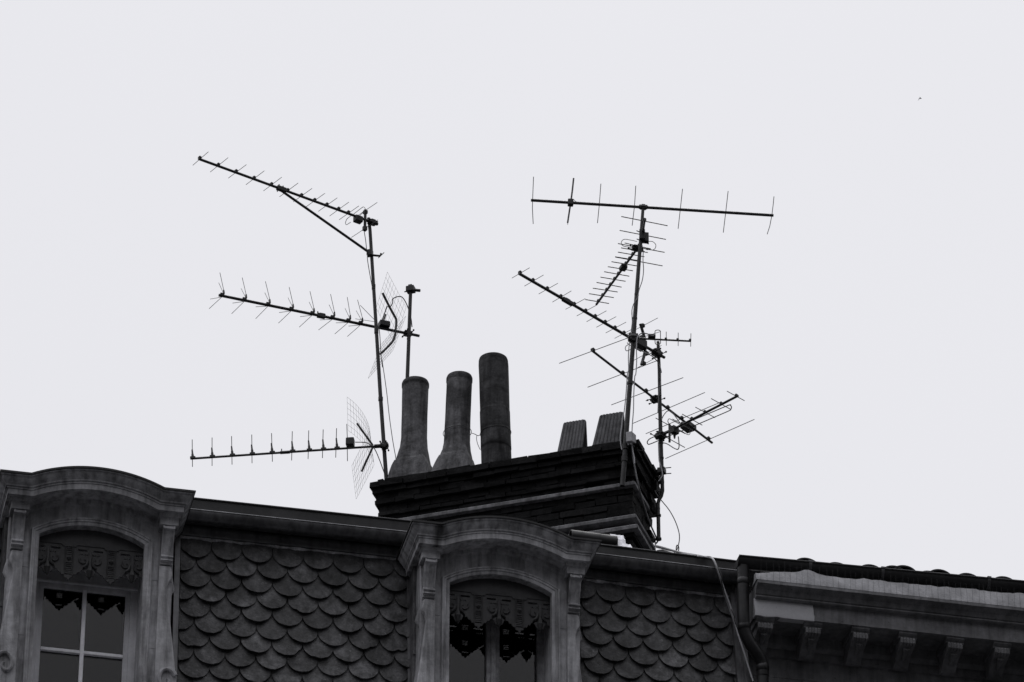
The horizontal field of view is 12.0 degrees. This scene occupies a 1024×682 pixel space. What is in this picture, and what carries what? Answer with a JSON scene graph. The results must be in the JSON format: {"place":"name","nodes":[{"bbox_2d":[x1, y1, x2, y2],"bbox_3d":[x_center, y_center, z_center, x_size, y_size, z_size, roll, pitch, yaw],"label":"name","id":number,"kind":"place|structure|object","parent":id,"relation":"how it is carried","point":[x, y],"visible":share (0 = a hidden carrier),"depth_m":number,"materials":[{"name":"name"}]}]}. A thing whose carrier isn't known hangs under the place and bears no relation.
{"place":"outdoors","nodes":[
{"label":"outdoors","id":0,"kind":"place"},
{"bbox_2d":[0,0,1023,579],"label":"sky","id":1,"kind":"structure","parent":0,"point":[872,340],"materials":[{"name":"white"}]},
{"label":"ground","id":2,"kind":"structure","parent":0,"visible":0},
{"bbox_2d":[0,352,750,681],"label":"apartment building","id":3,"kind":"structure","parent":2,"relation":"on","point":[455,563],"depth_m":45.32,"materials":[{"name":"stone"}]},
{"bbox_2d":[367,217,387,478],"bbox_3d":[-1.438,0.107,52.225,0.287,3.424,0.050,0,-32,0],"label":"antenna mast","id":4,"kind":"object","parent":3,"relation":"attached to","point":[380,396],"visible":1,"depth_m":52.15,"materials":[{"name":"black metal"}]},
{"bbox_2d":[193,152,383,257],"bbox_3d":[-2.413,-1.446,52.542,2.306,0.579,0.517,18,-36,-26],"label":"tv antenna","id":5,"kind":"object","parent":4,"relation":"attached to","point":[358,219],"visible":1,"depth_m":52.72,"materials":[{"name":"metal"}]},
{"bbox_2d":[190,399,388,498],"bbox_3d":[-2.358,1.123,51.582,2.122,0.869,0.695,0,-32,0],"label":"tv antenna","id":6,"kind":"object","parent":4,"relation":"attached to","point":[350,442],"visible":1,"depth_m":51.63,"materials":[{"name":"metal"}]},
{"bbox_2d":[209,274,419,377],"bbox_3d":[-2.069,-0.333,52.317,2.390,0.983,0.637,15,-35,-22],"label":"tv antenna","id":7,"kind":"object","parent":4,"relation":"attached to","point":[383,324],"visible":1,"depth_m":52.51,"materials":[{"name":"metal"}]},
{"bbox_2d":[364,231,382,366],"bbox_3d":[-1.497,-0.475,52.534,0.237,1.789,0.008,0,-32,0],"label":"cable","id":8,"kind":"object","parent":4,"relation":"attached to","point":[373,299],"visible":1,"depth_m":52.52,"materials":[{"name":"black plastic"}]},
{"bbox_2d":[382,360,395,459],"bbox_3d":[-1.309,0.764,51.927,0.179,1.334,0.008,0,-32,0],"label":"cable","id":9,"kind":"object","parent":3,"relation":"attached to","point":[388,412],"visible":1,"depth_m":51.93,"materials":[{"name":"black plastic"}]},
{"bbox_2d":[404,284,420,377],"bbox_3d":[-1.083,0.142,52.561,0.174,1.774,0.080,-10,-34,15],"label":"antenna mast","id":10,"kind":"object","parent":3,"relation":"on","point":[411,289],"visible":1,"depth_m":52.77,"materials":[{"name":"black metal"}]},
{"bbox_2d":[443,425,510,448],"bbox_3d":[-0.367,1.063,51.391,0.743,0.325,0.331,-11,-34,16],"label":"tie wire","id":11,"kind":"object","parent":3,"relation":"attached to","point":[473,433],"visible":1,"depth_m":51.31,"materials":[{"name":"black metal"}]},
{"bbox_2d":[620,208,644,486],"bbox_3d":[1.256,0.034,50.877,0.306,3.440,0.070,0,-32,0],"label":"antenna mast","id":12,"kind":"object","parent":3,"relation":"attached to","point":[624,456],"visible":1,"depth_m":50.66,"materials":[{"name":"black metal"}]},
{"bbox_2d":[585,239,655,304],"bbox_3d":[1.100,-0.745,52.061,0.403,0.152,1.235,14,-35,-21],"label":"tv antenna","id":13,"kind":"object","parent":12,"relation":"attached to","point":[624,266],"visible":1,"depth_m":51.92,"materials":[{"name":"metal"}]},
{"bbox_2d":[620,342,629,449],"bbox_3d":[1.171,0.568,50.457,0.120,1.303,0.011,0,-32,0],"label":"cable","id":14,"kind":"object","parent":12,"relation":"attached to","point":[625,396],"visible":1,"depth_m":50.44,"materials":[{"name":"black plastic"}]},
{"bbox_2d":[626,431,635,444],"bbox_3d":[1.226,1.005,50.205,0.104,0.147,0.071,0,-32,0],"label":"junction box","id":15,"kind":"object","parent":12,"relation":"attached to","point":[630,437],"visible":1,"depth_m":50.19,"materials":[{"name":"white plastic"}]},
{"bbox_2d":[632,335,638,431],"bbox_3d":[1.277,0.449,50.520,0.096,1.202,0.011,0,-32,0],"label":"cable","id":16,"kind":"object","parent":15,"relation":"attached to","point":[634,382],"visible":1,"depth_m":50.52,"materials":[{"name":"grey plastic"}]},
{"bbox_2d":[615,216,667,265],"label":"tv antenna","id":17,"kind":"object","parent":12,"relation":"attached to","point":[644,236],"visible":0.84,"depth_m":51.59,"materials":[{"name":"metal"}]},
{"bbox_2d":[635,348,661,412],"bbox_3d":[1.411,0.353,50.989,0.050,0.638,0.592,-17,-36,25],"label":"cable","id":18,"kind":"object","parent":12,"relation":"attached to","point":[660,376],"visible":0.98,"depth_m":51.17,"materials":[{"name":"plastic"}]},
{"bbox_2d":[531,177,773,233],"bbox_3d":[1.501,-1.422,51.815,2.617,0.615,0.062,3,-32,-5],"label":"tv antenna","id":19,"kind":"object","parent":12,"relation":"attached to","point":[570,202],"visible":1,"depth_m":51.79,"materials":[{"name":"metal"}]},
{"bbox_2d":[628,330,690,346],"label":"tv antenna","id":20,"kind":"object","parent":12,"relation":"attached to","point":[632,336],"visible":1,"depth_m":50.92,"materials":[{"name":"metal"}]},
{"bbox_2d":[631,250,643,331],"bbox_3d":[1.314,-0.523,51.159,0.152,1.027,0.009,0,-32,0],"label":"cable","id":21,"kind":"object","parent":20,"relation":"attached to","point":[638,292],"visible":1,"depth_m":51.14,"materials":[{"name":"black plastic"}]},
{"bbox_2d":[631,447,657,544],"bbox_3d":[1.372,1.572,50.250,0.066,0.842,0.718,-12,-34,18],"label":"cable","id":22,"kind":"object","parent":3,"relation":"attached to","point":[642,497],"visible":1,"depth_m":50.10,"materials":[{"name":"plastic"}]},
{"bbox_2d":[650,341,670,540],"bbox_3d":[1.502,1.043,50.942,0.309,2.419,0.098,-12,-34,18],"label":"antenna mast","id":23,"kind":"object","parent":3,"relation":"attached to","point":[657,515],"visible":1,"depth_m":50.73,"materials":[{"name":"black metal"}]},
{"bbox_2d":[512,268,666,367],"bbox_3d":[0.811,-0.245,50.850,2.239,0.521,0.458,27,-41,-36],"label":"tv antenna","id":24,"kind":"object","parent":23,"relation":"attached to","point":[655,352],"visible":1,"depth_m":50.98,"materials":[{"name":"metal"}]},
{"bbox_2d":[559,338,754,458],"bbox_3d":[1.498,0.600,51.196,1.216,0.098,2.284,-20,-38,29],"label":"tv antenna","id":25,"kind":"object","parent":23,"relation":"attached to","point":[654,400],"visible":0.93,"depth_m":51.34,"materials":[{"name":"metal"}]},
{"bbox_2d":[658,442,662,480],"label":"cable","id":26,"kind":"object","parent":23,"relation":"attached to","point":[659,462],"visible":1,"depth_m":50.69,"materials":[{"name":"grey plastic"}]},
{"bbox_2d":[650,391,744,449],"bbox_3d":[1.893,0.855,50.533,0.475,0.369,1.175,22,-38,-31],"label":"tv antenna","id":27,"kind":"object","parent":23,"relation":"attached to","point":[673,430],"visible":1,"depth_m":50.72,"materials":[{"name":"metal"}]},
{"bbox_2d":[654,491,679,552],"bbox_3d":[1.605,1.874,50.446,0.260,0.760,0.010,0,-32,0],"label":"cable","id":28,"kind":"object","parent":3,"relation":"attached to","point":[674,520],"visible":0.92,"depth_m":50.46,"materials":[{"name":"grey plastic"}]},
{"bbox_2d":[654,545,754,681],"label":"cable","id":29,"kind":"object","parent":3,"relation":"attached to","point":[676,551],"visible":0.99,"depth_m":46.12,"materials":[{"name":"grey plastic"}]},
{"bbox_2d":[717,566,753,681],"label":"cable","id":30,"kind":"object","parent":3,"relation":"attached to","point":[728,603],"visible":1,"depth_m":46.02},
{"bbox_2d":[734,554,1023,681],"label":"neighbouring building","id":31,"kind":"structure","parent":2,"relation":"on","point":[804,619],"depth_m":46.11,"materials":[{"name":"grey stone"}]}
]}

